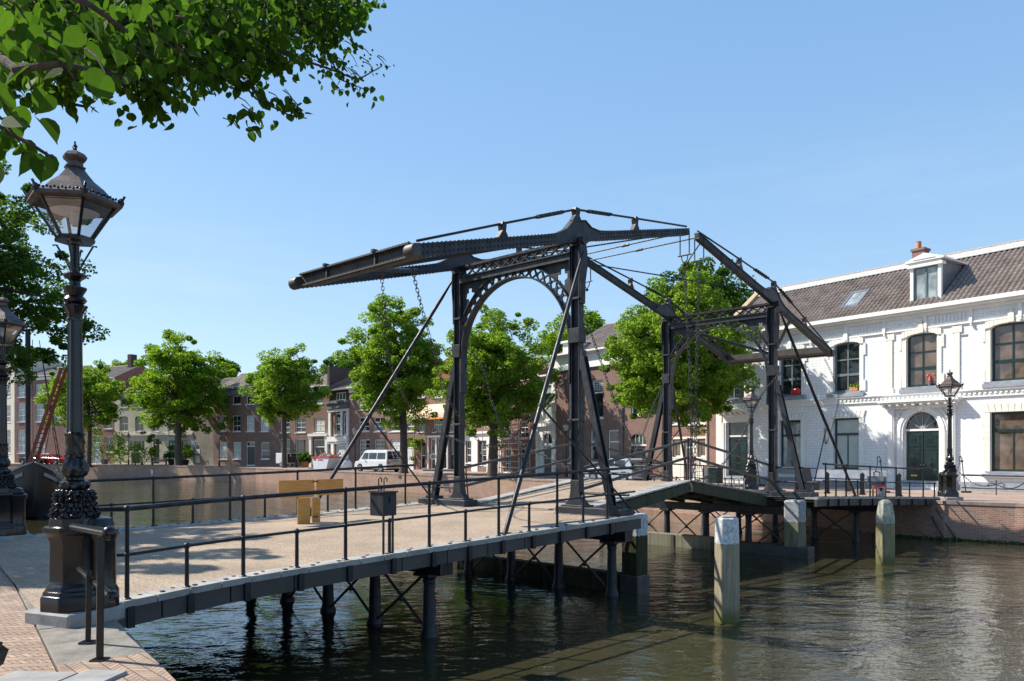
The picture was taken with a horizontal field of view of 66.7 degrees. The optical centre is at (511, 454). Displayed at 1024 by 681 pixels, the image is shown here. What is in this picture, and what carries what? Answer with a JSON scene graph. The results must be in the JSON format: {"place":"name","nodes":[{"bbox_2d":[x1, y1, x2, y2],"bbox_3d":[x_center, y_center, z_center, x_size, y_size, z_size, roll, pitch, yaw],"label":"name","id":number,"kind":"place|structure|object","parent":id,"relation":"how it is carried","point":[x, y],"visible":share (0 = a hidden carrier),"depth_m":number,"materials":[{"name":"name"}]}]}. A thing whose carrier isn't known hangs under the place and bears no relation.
{"place":"outdoors","nodes":[
{"label":"outdoors","id":0,"kind":"place"},
{"bbox_2d":[0,567,57,675],"bbox_3d":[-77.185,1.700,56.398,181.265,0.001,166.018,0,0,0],"label":"quay pavement","id":1,"kind":"structure","parent":0,"point":[20,639],"depth_m":7.23,"materials":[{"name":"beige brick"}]},
{"bbox_2d":[0,670,77,680],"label":"paving slab","id":2,"kind":"structure","parent":1,"relation":"on","point":[17,675],"depth_m":5.84,"materials":[{"name":"stone"}]},
{"bbox_2d":[0,157,110,385],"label":"tree","id":3,"kind":"object","parent":1,"relation":"on","point":[17,263],"visible":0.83,"depth_m":21.28,"materials":[{"name":"green plant"}]},
{"bbox_2d":[62,669,127,680],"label":"paving slab","id":4,"kind":"structure","parent":1,"relation":"on","point":[98,675],"depth_m":5.86,"materials":[{"name":"stone"}]},
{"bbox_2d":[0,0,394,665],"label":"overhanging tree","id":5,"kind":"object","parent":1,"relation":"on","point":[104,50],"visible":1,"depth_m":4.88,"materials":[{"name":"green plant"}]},
{"bbox_2d":[15,530,175,680],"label":"pavement","id":6,"kind":"structure","parent":0,"point":[124,650],"depth_m":6.67,"materials":[{"name":"brick"}]},
{"bbox_2d":[0,292,29,541],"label":"street lamp","id":7,"kind":"object","parent":6,"relation":"on","point":[13,497],"visible":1,"depth_m":15.13,"materials":[{"name":"metal"}]},
{"bbox_2d":[23,141,125,628],"bbox_3d":[-4.490,-0.748,8.000,0.853,4.942,0.975,0,0,20],"label":"street lamp","id":8,"kind":"object","parent":6,"relation":"on","point":[73,193],"visible":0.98,"depth_m":7.89,"materials":[{"name":"metal"}]},
{"bbox_2d":[69,522,118,661],"bbox_3d":[-3.795,1.146,6.947,0.219,1.108,1.552,0,0,-39],"label":"handrail","id":9,"kind":"object","parent":6,"relation":"on","point":[107,533],"visible":1,"depth_m":6.40,"materials":[{"name":"metal"}]},
{"bbox_2d":[0,207,938,637],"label":"drawbridge","id":10,"kind":"object","parent":6,"relation":"on","point":[164,571],"visible":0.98,"depth_m":17.34,"materials":[{"name":"black metal"}]},
{"bbox_2d":[278,479,342,523],"bbox_3d":[-4.347,1.035,16.947,0.045,0.970,1.660,0,0,40],"label":"plywood board","id":11,"kind":"object","parent":10,"relation":"on","point":[303,506],"visible":0.76,"depth_m":16.86,"materials":[{"name":"wood"}]},
{"bbox_2d":[368,477,397,554],"bbox_3d":[-1.911,0.901,11.559,0.320,1.128,0.300,0,0,36],"label":"control box","id":12,"kind":"object","parent":10,"relation":"attached to","point":[383,503],"visible":1,"depth_m":11.46,"materials":[{"name":"grey paint"}]},
{"bbox_2d":[741,386,760,490],"bbox_3d":[10.948,-0.693,35.600,0.975,4.888,0.853,0,0,-10],"label":"street lamp","id":13,"kind":"object","parent":10,"relation":"on","point":[751,468],"visible":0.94,"depth_m":35.47,"materials":[{"name":"metal"}]},
{"bbox_2d":[867,471,886,484],"bbox_3d":[12.873,0.820,27.478,0.620,0.480,0.188,0,0,25],"label":"grey cabinet","id":14,"kind":"object","parent":10,"relation":"attached to","point":[879,478],"visible":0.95,"depth_m":27.39,"materials":[{"name":"metal"}]},
{"bbox_2d":[872,485,885,498],"bbox_3d":[12.857,1.390,27.265,0.459,0.620,0.112,0,0,25],"label":"warning sign","id":15,"kind":"object","parent":10,"relation":"attached to","point":[881,490],"visible":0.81,"depth_m":27.20,"materials":[{"name":"metal"}]},
{"bbox_2d":[0,0,1023,375],"label":"sky","id":16,"kind":"structure","parent":0,"point":[808,140],"materials":[{"name":"blue"}]},
{"bbox_2d":[8,464,1023,544],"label":"quay wall","id":17,"kind":"structure","parent":0,"point":[985,521],"depth_m":35.27,"materials":[{"name":"brick"}]},
{"bbox_2d":[872,533,1023,544],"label":"waterline weed","id":18,"kind":"object","parent":17,"relation":"attached to","point":[947,538],"visible":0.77,"depth_m":28.16,"materials":[{"name":"green plant"}]},
{"bbox_2d":[11,463,1023,502],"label":"quay street","id":19,"kind":"structure","parent":0,"point":[986,496],"depth_m":37.68,"materials":[{"name":"brick"}]},
{"bbox_2d":[6,356,64,462],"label":"cream house","id":20,"kind":"structure","parent":19,"relation":"on","point":[10,413],"depth_m":122.07,"materials":[{"name":"white paint"}]},
{"bbox_2d":[40,454,64,463],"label":"parked car","id":21,"kind":"object","parent":19,"relation":"on","point":[51,458],"visible":0.54,"depth_m":106.51,"materials":[{"name":"red paint"}]},
{"bbox_2d":[12,365,93,462],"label":"tall brick house","id":22,"kind":"structure","parent":19,"relation":"on","point":[19,420],"depth_m":118.82,"materials":[{"name":"brown brick"}]},
{"bbox_2d":[17,403,24,422],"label":"window","id":23,"kind":"structure","parent":22,"relation":"in","point":[21,406],"depth_m":120.18,"materials":[{"name":"grey glass"}]},
{"bbox_2d":[17,430,24,453],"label":"window","id":24,"kind":"structure","parent":22,"relation":"in","point":[21,433],"depth_m":120.18,"materials":[{"name":"grey glass"}]},
{"bbox_2d":[35,403,44,422],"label":"window","id":25,"kind":"structure","parent":22,"relation":"in","point":[39,411],"depth_m":118.47,"materials":[{"name":"grey glass"}]},
{"bbox_2d":[33,359,139,466],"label":"tree","id":26,"kind":"object","parent":19,"relation":"on","point":[100,393],"visible":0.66,"depth_m":101.63,"materials":[{"name":"green plant"}]},
{"bbox_2d":[64,354,146,463],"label":"brick house","id":27,"kind":"structure","parent":19,"relation":"on","point":[122,373],"depth_m":112.87,"materials":[{"name":"brown brick"}]},
{"bbox_2d":[92,436,100,463],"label":"door","id":28,"kind":"structure","parent":27,"relation":"in","point":[94,438],"depth_m":112.86,"materials":[{"name":"white paint"}]},
{"bbox_2d":[85,434,127,463],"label":"shrub","id":29,"kind":"object","parent":19,"relation":"on","point":[104,461],"visible":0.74,"depth_m":106.68,"materials":[{"name":"green plant"}]},
{"bbox_2d":[140,423,161,457],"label":"shrub","id":30,"kind":"object","parent":19,"relation":"on","point":[149,440],"visible":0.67,"depth_m":104.90,"materials":[{"name":"green plant"}]},
{"bbox_2d":[115,375,220,464],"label":"cream house","id":31,"kind":"structure","parent":19,"relation":"on","point":[129,421],"depth_m":108.59,"materials":[{"name":"paint"}]},
{"bbox_2d":[120,416,127,431],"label":"window","id":32,"kind":"structure","parent":31,"relation":"in","point":[124,419],"depth_m":110.23,"materials":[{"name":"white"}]},
{"bbox_2d":[125,329,237,465],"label":"tree","id":33,"kind":"object","parent":19,"relation":"on","point":[181,390],"visible":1,"depth_m":95.85,"materials":[{"name":"green plant"}]},
{"bbox_2d":[193,377,234,464],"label":"plain annex","id":34,"kind":"object","parent":19,"relation":"on","point":[203,450],"visible":0.2,"depth_m":102.96,"materials":[{"name":"white paint"}]},
{"bbox_2d":[213,369,295,465],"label":"brick house","id":35,"kind":"structure","parent":19,"relation":"on","point":[248,437],"depth_m":99.17,"materials":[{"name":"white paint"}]},
{"bbox_2d":[218,442,227,459],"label":"window","id":36,"kind":"structure","parent":35,"relation":"in","point":[223,445],"depth_m":101.20,"materials":[{"name":"grey glass"}]},
{"bbox_2d":[232,442,240,459],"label":"window","id":37,"kind":"structure","parent":35,"relation":"in","point":[237,445],"depth_m":99.86,"materials":[{"name":"grey glass"}]},
{"bbox_2d":[233,415,240,431],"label":"window","id":38,"kind":"structure","parent":35,"relation":"in","point":[237,423],"depth_m":99.86,"materials":[{"name":"black glass"}]},
{"bbox_2d":[247,415,254,431],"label":"window","id":39,"kind":"structure","parent":35,"relation":"in","point":[250,419],"depth_m":98.62,"materials":[{"name":"grey glass"}]},
{"bbox_2d":[247,442,254,465],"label":"door","id":40,"kind":"structure","parent":35,"relation":"in","point":[250,445],"depth_m":98.50,"materials":[{"name":"white paint"}]},
{"bbox_2d":[260,442,269,459],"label":"window","id":41,"kind":"structure","parent":35,"relation":"in","point":[264,445],"depth_m":97.26,"materials":[{"name":"grey glass"}]},
{"bbox_2d":[237,342,332,467],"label":"tree","id":42,"kind":"object","parent":19,"relation":"on","point":[269,376],"visible":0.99,"depth_m":84.88,"materials":[{"name":"green plant"}]},
{"bbox_2d":[276,453,299,466],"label":"box trailer","id":43,"kind":"object","parent":19,"relation":"on","point":[279,458],"visible":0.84,"depth_m":88.46,"materials":[{"name":"white paint"}]},
{"bbox_2d":[277,366,356,466],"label":"brick house","id":44,"kind":"structure","parent":19,"relation":"on","point":[309,435],"depth_m":91.83,"materials":[{"name":"brown brick"}]},
{"bbox_2d":[296,417,305,432],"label":"window","id":45,"kind":"structure","parent":44,"relation":"in","point":[300,423],"depth_m":93.30,"materials":[{"name":"white paint"}]},
{"bbox_2d":[296,439,305,456],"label":"window","id":46,"kind":"structure","parent":44,"relation":"in","point":[300,443],"depth_m":93.33,"materials":[{"name":"grey glass"}]},
{"bbox_2d":[315,417,324,432],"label":"window","id":47,"kind":"structure","parent":44,"relation":"in","point":[319,422],"depth_m":91.16,"materials":[{"name":"white glass"}]},
{"bbox_2d":[315,439,324,455],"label":"door","id":48,"kind":"structure","parent":44,"relation":"in","point":[319,443],"depth_m":91.19,"materials":[{"name":"white paint"}]},
{"bbox_2d":[311,450,341,468],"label":"skip","id":49,"kind":"object","parent":19,"relation":"on","point":[326,461],"visible":0.98,"depth_m":75.83,"materials":[{"name":"white paint"}]},
{"bbox_2d":[325,382,355,460],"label":"narrow house","id":50,"kind":"structure","parent":19,"relation":"on","point":[338,406],"depth_m":88.55,"materials":[{"name":"white paint"}]},
{"bbox_2d":[355,450,399,471],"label":"parked van","id":51,"kind":"object","parent":19,"relation":"on","point":[378,457],"visible":0.67,"depth_m":69.78,"materials":[{"name":"white paint"}]},
{"bbox_2d":[346,385,415,469],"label":"brick house","id":52,"kind":"structure","parent":19,"relation":"on","point":[371,437],"depth_m":84.17,"materials":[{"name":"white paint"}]},
{"bbox_2d":[360,439,369,457],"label":"window","id":53,"kind":"structure","parent":52,"relation":"in","point":[365,443],"depth_m":85.26,"materials":[{"name":"white paint"}]},
{"bbox_2d":[375,439,384,449],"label":"window","id":54,"kind":"structure","parent":52,"relation":"in","point":[380,443],"depth_m":83.27,"materials":[{"name":"grey glass"}]},
{"bbox_2d":[330,293,447,476],"bbox_3d":[-10.180,-5.805,65.327,9.662,15.370,8.586,0,0,0],"label":"tree","id":55,"kind":"object","parent":19,"relation":"on","point":[371,375],"visible":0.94,"depth_m":64.14,"materials":[{"name":"green plant"}]},
{"bbox_2d":[407,419,422,468],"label":"tree","id":56,"kind":"object","parent":19,"relation":"on","point":[415,443],"visible":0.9,"depth_m":78.22,"materials":[{"name":"green plant"}]},
{"bbox_2d":[407,357,486,469],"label":"awning house","id":57,"kind":"structure","parent":19,"relation":"on","point":[429,444],"depth_m":77.15,"materials":[{"name":"white paint"}]},
{"bbox_2d":[419,442,425,469],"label":"window","id":58,"kind":"structure","parent":57,"relation":"in","point":[423,445],"depth_m":78.40,"materials":[{"name":"white paint"}]},
{"bbox_2d":[450,438,453,468],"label":"window","id":59,"kind":"structure","parent":57,"relation":"in","point":[451,441],"depth_m":75.39,"materials":[{"name":"glass"}]},
{"bbox_2d":[424,304,560,476],"bbox_3d":[-1.525,-4.667,58.225,9.677,13.304,9.067,0,0,-43],"label":"tree","id":60,"kind":"object","parent":19,"relation":"on","point":[495,348],"visible":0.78,"depth_m":56.44,"materials":[{"name":"green plant"}]},
{"bbox_2d":[482,406,529,474],"bbox_3d":[-0.608,-1.677,65.754,1.115,6.753,7.699,0,0,-24],"label":"scaffold","id":61,"kind":"object","parent":19,"relation":"on","point":[510,449],"visible":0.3,"depth_m":64.26,"materials":[{"name":"grey metal"}]},
{"bbox_2d":[465,356,549,472],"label":"shop house","id":62,"kind":"structure","parent":19,"relation":"on","point":[473,450],"depth_m":72.02,"materials":[{"name":"white paint"}]},
{"bbox_2d":[479,442,485,465],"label":"window","id":63,"kind":"structure","parent":62,"relation":"in","point":[480,445],"depth_m":71.82,"materials":[{"name":"glass"}]},
{"bbox_2d":[502,363,549,473],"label":"brick house","id":64,"kind":"structure","parent":19,"relation":"on","point":[524,433],"depth_m":65.36,"materials":[{"name":"brown brick"}]},
{"bbox_2d":[535,372,555,475],"bbox_3d":[6.265,-2.760,63.845,9.400,9.961,2.728,0,0,-34],"label":"stone doorway house","id":65,"kind":"structure","parent":19,"relation":"on","point":[546,433],"depth_m":61.41,"materials":[{"name":"white paint"}]},
{"bbox_2d":[544,445,550,472],"bbox_3d":[2.903,0.753,61.425,0.280,2.934,1.137,0,0,-34],"label":"door","id":66,"kind":"structure","parent":65,"relation":"in","point":[548,453],"depth_m":61.44,"materials":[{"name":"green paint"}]},
{"bbox_2d":[585,458,652,480],"bbox_3d":[6.423,0.963,47.161,2.071,1.467,4.190,0,0,-37],"label":"parked car","id":67,"kind":"object","parent":19,"relation":"on","point":[632,461],"visible":0.32,"depth_m":45.76,"materials":[{"name":"silver metal"}]},
{"bbox_2d":[550,304,723,479],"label":"brick house","id":68,"kind":"structure","parent":19,"relation":"on","point":[615,435],"depth_m":56.59,"materials":[{"name":"brown brick"}]},
{"bbox_2d":[589,430,597,463],"bbox_3d":[6.088,-0.540,56.985,0.250,2.508,1.060,0,0,-38],"label":"window","id":69,"kind":"structure","parent":68,"relation":"in","point":[593,449],"depth_m":57.24,"materials":[{"name":"grey glass"}]},
{"bbox_2d":[593,379,603,418],"bbox_3d":[6.275,-3.994,56.743,0.250,2.886,1.331,0,0,-38],"label":"window","id":70,"kind":"structure","parent":68,"relation":"in","point":[598,384],"depth_m":56.74,"materials":[{"name":"glass"}]},
{"bbox_2d":[609,430,618,458],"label":"window","id":71,"kind":"structure","parent":68,"relation":"in","point":[613,434],"depth_m":55.55,"materials":[{"name":"grey glass"}]},
{"bbox_2d":[631,433,645,445],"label":"window","id":72,"kind":"structure","parent":68,"relation":"in","point":[636,438],"depth_m":53.68,"materials":[{"name":"white paint"}]},
{"bbox_2d":[599,261,762,480],"bbox_3d":[9.644,-4.334,43.530,9.242,12.668,8.581,0,0,0],"label":"tree","id":73,"kind":"object","parent":19,"relation":"on","point":[717,379],"visible":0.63,"depth_m":42.15,"materials":[{"name":"green plant"}]},
{"bbox_2d":[672,368,740,480],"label":"pink brick house","id":74,"kind":"structure","parent":19,"relation":"on","point":[704,452],"depth_m":49.30,"materials":[{"name":"beige brick"}]},
{"bbox_2d":[707,467,723,482],"bbox_3d":[12.036,1.240,46.000,0.680,0.920,0.680,0,0,-34],"label":"planter box","id":75,"kind":"object","parent":19,"relation":"on","point":[711,470],"visible":0.79,"depth_m":45.82,"materials":[{"name":"green paint"}]},
{"bbox_2d":[801,469,814,491],"bbox_3d":[13.041,1.125,34.397,0.560,1.150,0.290,0,0,-11],"label":"sandwich board","id":76,"kind":"object","parent":19,"relation":"on","point":[806,474],"visible":0.57,"depth_m":34.40,"materials":[{"name":"metal"}]},
{"bbox_2d":[812,469,886,490],"bbox_3d":[15.431,1.210,35.744,0.480,0.980,3.400,0,0,-37],"label":"bench","id":77,"kind":"object","parent":19,"relation":"on","point":[841,473],"visible":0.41,"depth_m":36.09,"materials":[{"name":"white metal"}]},
{"bbox_2d":[859,473,865,494],"bbox_3d":[14.490,1.225,32.200,0.240,0.950,0.240,0,0,-6],"label":"bollard","id":78,"kind":"object","parent":19,"relation":"on","point":[862,484],"visible":0.91,"depth_m":32.13,"materials":[{"name":"metal"}]},
{"bbox_2d":[716,239,1023,492],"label":"white house","id":79,"kind":"structure","parent":19,"relation":"on","point":[893,335],"depth_m":38.85,"materials":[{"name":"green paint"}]},
{"bbox_2d":[718,408,752,482],"bbox_3d":[13.406,-0.395,46.627,0.850,4.590,2.415,0,0,-37],"label":"door","id":80,"kind":"structure","parent":79,"relation":"in","point":[734,430],"depth_m":46.87,"materials":[{"name":"white paint"}]},
{"bbox_2d":[725,364,748,403],"bbox_3d":[13.315,-4.790,46.976,0.420,3.500,2.389,0,0,-37],"label":"window","id":81,"kind":"structure","parent":79,"relation":"in","point":[738,393],"depth_m":46.72,"materials":[{"name":"white paint"}]},
{"bbox_2d":[778,413,805,472],"bbox_3d":[15.682,-0.630,43.856,0.410,3.340,2.062,0,0,-37],"label":"window","id":82,"kind":"structure","parent":79,"relation":"in","point":[797,420],"depth_m":43.78,"materials":[{"name":"white paint"}]},
{"bbox_2d":[778,338,806,399],"bbox_3d":[15.684,-4.790,43.827,0.420,3.500,2.067,0,0,-37],"label":"window","id":83,"kind":"structure","parent":79,"relation":"in","point":[792,375],"depth_m":43.83,"materials":[{"name":"white paint"}]},
{"bbox_2d":[826,334,865,397],"bbox_3d":[17.690,-4.790,41.158,0.420,3.500,2.142,0,0,-37],"label":"window","id":84,"kind":"structure","parent":79,"relation":"in","point":[849,357],"depth_m":41.23,"materials":[{"name":"white paint"}]},
{"bbox_2d":[827,410,864,469],"bbox_3d":[17.721,-0.715,41.217,0.272,3.170,2.141,0,0,-37],"label":"window","id":85,"kind":"structure","parent":79,"relation":"in","point":[849,430],"depth_m":41.22,"materials":[{"name":"green paint"}]},
{"bbox_2d":[877,397,962,489],"bbox_3d":[19.910,-0.395,37.995,0.850,4.590,3.835,0,0,-37],"label":"door","id":86,"kind":"structure","parent":79,"relation":"in","point":[924,441],"depth_m":38.22,"materials":[{"name":"white paint"}]},
{"bbox_2d":[899,320,943,392],"bbox_3d":[20.028,-4.790,38.066,0.420,3.500,2.134,0,0,-37],"label":"window","id":87,"kind":"structure","parent":79,"relation":"in","point":[925,349],"depth_m":38.13,"materials":[{"name":"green paint"}]},
{"bbox_2d":[981,402,1023,477],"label":"window","id":88,"kind":"structure","parent":79,"relation":"in","point":[1007,427],"depth_m":35.27,"materials":[{"name":"green paint"}]},
{"bbox_2d":[982,308,1023,387],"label":"window","id":89,"kind":"structure","parent":79,"relation":"in","point":[1007,339],"depth_m":35.23,"materials":[{"name":"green paint"}]},
{"bbox_2d":[897,473,902,496],"bbox_3d":[15.514,1.225,31.200,0.240,0.950,0.240,0,0,-6],"label":"bollard","id":90,"kind":"object","parent":19,"relation":"on","point":[899,485],"visible":0.8,"depth_m":31.13,"materials":[{"name":"metal"}]},
{"bbox_2d":[936,370,963,500],"bbox_3d":[16.251,-0.723,28.900,0.975,4.888,0.853,0,0,-10],"label":"street lamp","id":91,"kind":"object","parent":19,"relation":"on","point":[947,483],"visible":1,"depth_m":28.80,"materials":[{"name":"metal"}]},
{"bbox_2d":[961,474,1023,489],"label":"quay railing","id":92,"kind":"object","parent":19,"relation":"on","point":[995,476],"visible":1,"depth_m":28.05,"materials":[{"name":"metal"}]},
{"bbox_2d":[25,477,1023,680],"bbox_3d":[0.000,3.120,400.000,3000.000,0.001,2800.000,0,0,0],"label":"water","id":93,"kind":"structure","parent":0,"point":[840,605],"depth_m":14.54,"materials":[{"name":"liquid"}]},
{"bbox_2d":[7,330,66,518],"bbox_3d":[-27.321,-1.330,43.347,3.720,10.100,15.298,0,0,-36],"label":"barge","id":94,"kind":"object","parent":93,"relation":"on","point":[35,480],"visible":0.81,"depth_m":38.18},
{"bbox_2d":[453,555,621,590],"bbox_3d":[-0.041,3.060,20.120,6.800,0.720,0.310,0,0,43],"label":"timber waling","id":95,"kind":"object","parent":93,"relation":"in","point":[581,576],"visible":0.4,"depth_m":19.23,"materials":[{"name":"wood"}]},
{"bbox_2d":[620,513,649,593],"bbox_3d":[2.786,2.620,17.681,0.500,2.560,0.500,0,0,43],"label":"timber fender","id":96,"kind":"object","parent":93,"relation":"in","point":[634,577],"visible":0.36,"depth_m":17.51,"materials":[{"name":"wood"}]},
{"bbox_2d":[648,531,714,549],"bbox_3d":[5.164,3.060,26.837,5.200,0.720,0.310,0,0,43],"label":"timber waling","id":97,"kind":"object","parent":93,"relation":"in","point":[683,540],"visible":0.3,"depth_m":26.17,"materials":[{"name":"wood"}]},
{"bbox_2d":[714,515,739,623],"bbox_3d":[4.016,2.515,14.550,0.412,2.770,0.464,0,0,-20],"label":"mooring pile","id":98,"kind":"object","parent":93,"relation":"in","point":[726,582],"visible":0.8,"depth_m":14.37,"materials":[{"name":"wood"}]},
{"bbox_2d":[739,499,813,557],"bbox_3d":[8.154,2.650,24.361,2.450,2.500,0.510,0,0,43],"label":"timber fender","id":99,"kind":"object","parent":93,"relation":"in","point":[794,545],"visible":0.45,"depth_m":23.74,"materials":[{"name":"wood"}]},
{"bbox_2d":[876,499,894,564],"bbox_3d":[10.644,2.595,22.200,0.453,2.610,0.511,0,0,-17],"label":"mooring pile","id":100,"kind":"object","parent":93,"relation":"in","point":[885,535],"visible":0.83,"depth_m":22.02,"materials":[{"name":"wood"}]},
{"bbox_3d":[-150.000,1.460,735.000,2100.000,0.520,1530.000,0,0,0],"label":"ground","id":101,"kind":"structure","parent":0,"visible":0},
{"bbox_2d":[107,431,129,463],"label":"shrub","id":102,"kind":"object","parent":101,"relation":"on","point":[119,442],"visible":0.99,"depth_m":105.61,"materials":[{"name":"green plant"}]},
{"bbox_2d":[125,441,160,464],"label":"shrub","id":103,"kind":"object","parent":101,"relation":"on","point":[138,447],"visible":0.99,"depth_m":102.42,"materials":[{"name":"green plant"}]},
{"bbox_2d":[163,445,174,464],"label":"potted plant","id":104,"kind":"object","parent":101,"relation":"on","point":[168,456],"visible":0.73,"depth_m":101.62,"materials":[{"name":"green plant"}]},
{"bbox_2d":[170,443,194,464],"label":"potted plant","id":105,"kind":"object","parent":101,"relation":"on","point":[187,451],"visible":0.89,"depth_m":101.09,"materials":[{"name":"green plant"}]},
{"bbox_2d":[212,357,240,377],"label":"tree","id":106,"kind":"object","parent":101,"relation":"on","point":[238,368],"visible":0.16,"depth_m":121.34,"materials":[{"name":"green plant"}]},
{"bbox_2d":[295,451,313,466],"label":"potted plant","id":107,"kind":"object","parent":101,"relation":"on","point":[305,460],"visible":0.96,"depth_m":89.63,"materials":[{"name":"green plant"}]},
{"bbox_2d":[319,355,361,373],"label":"tree","id":108,"kind":"object","parent":101,"relation":"on","point":[349,364],"visible":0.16,"depth_m":109.98,"materials":[{"name":"green plant"}]},
{"bbox_2d":[537,305,605,361],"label":"tree","id":109,"kind":"object","parent":101,"relation":"on","point":[593,318],"visible":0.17,"depth_m":82.17,"materials":[{"name":"green plant"}]},
{"bbox_2d":[636,255,755,316],"bbox_3d":[16.173,-7.107,65.722,10.638,18.214,9.782,0,0,-13],"label":"tree","id":110,"kind":"object","parent":101,"relation":"on","point":[733,295],"visible":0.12,"depth_m":64.31,"materials":[{"name":"green plant"}]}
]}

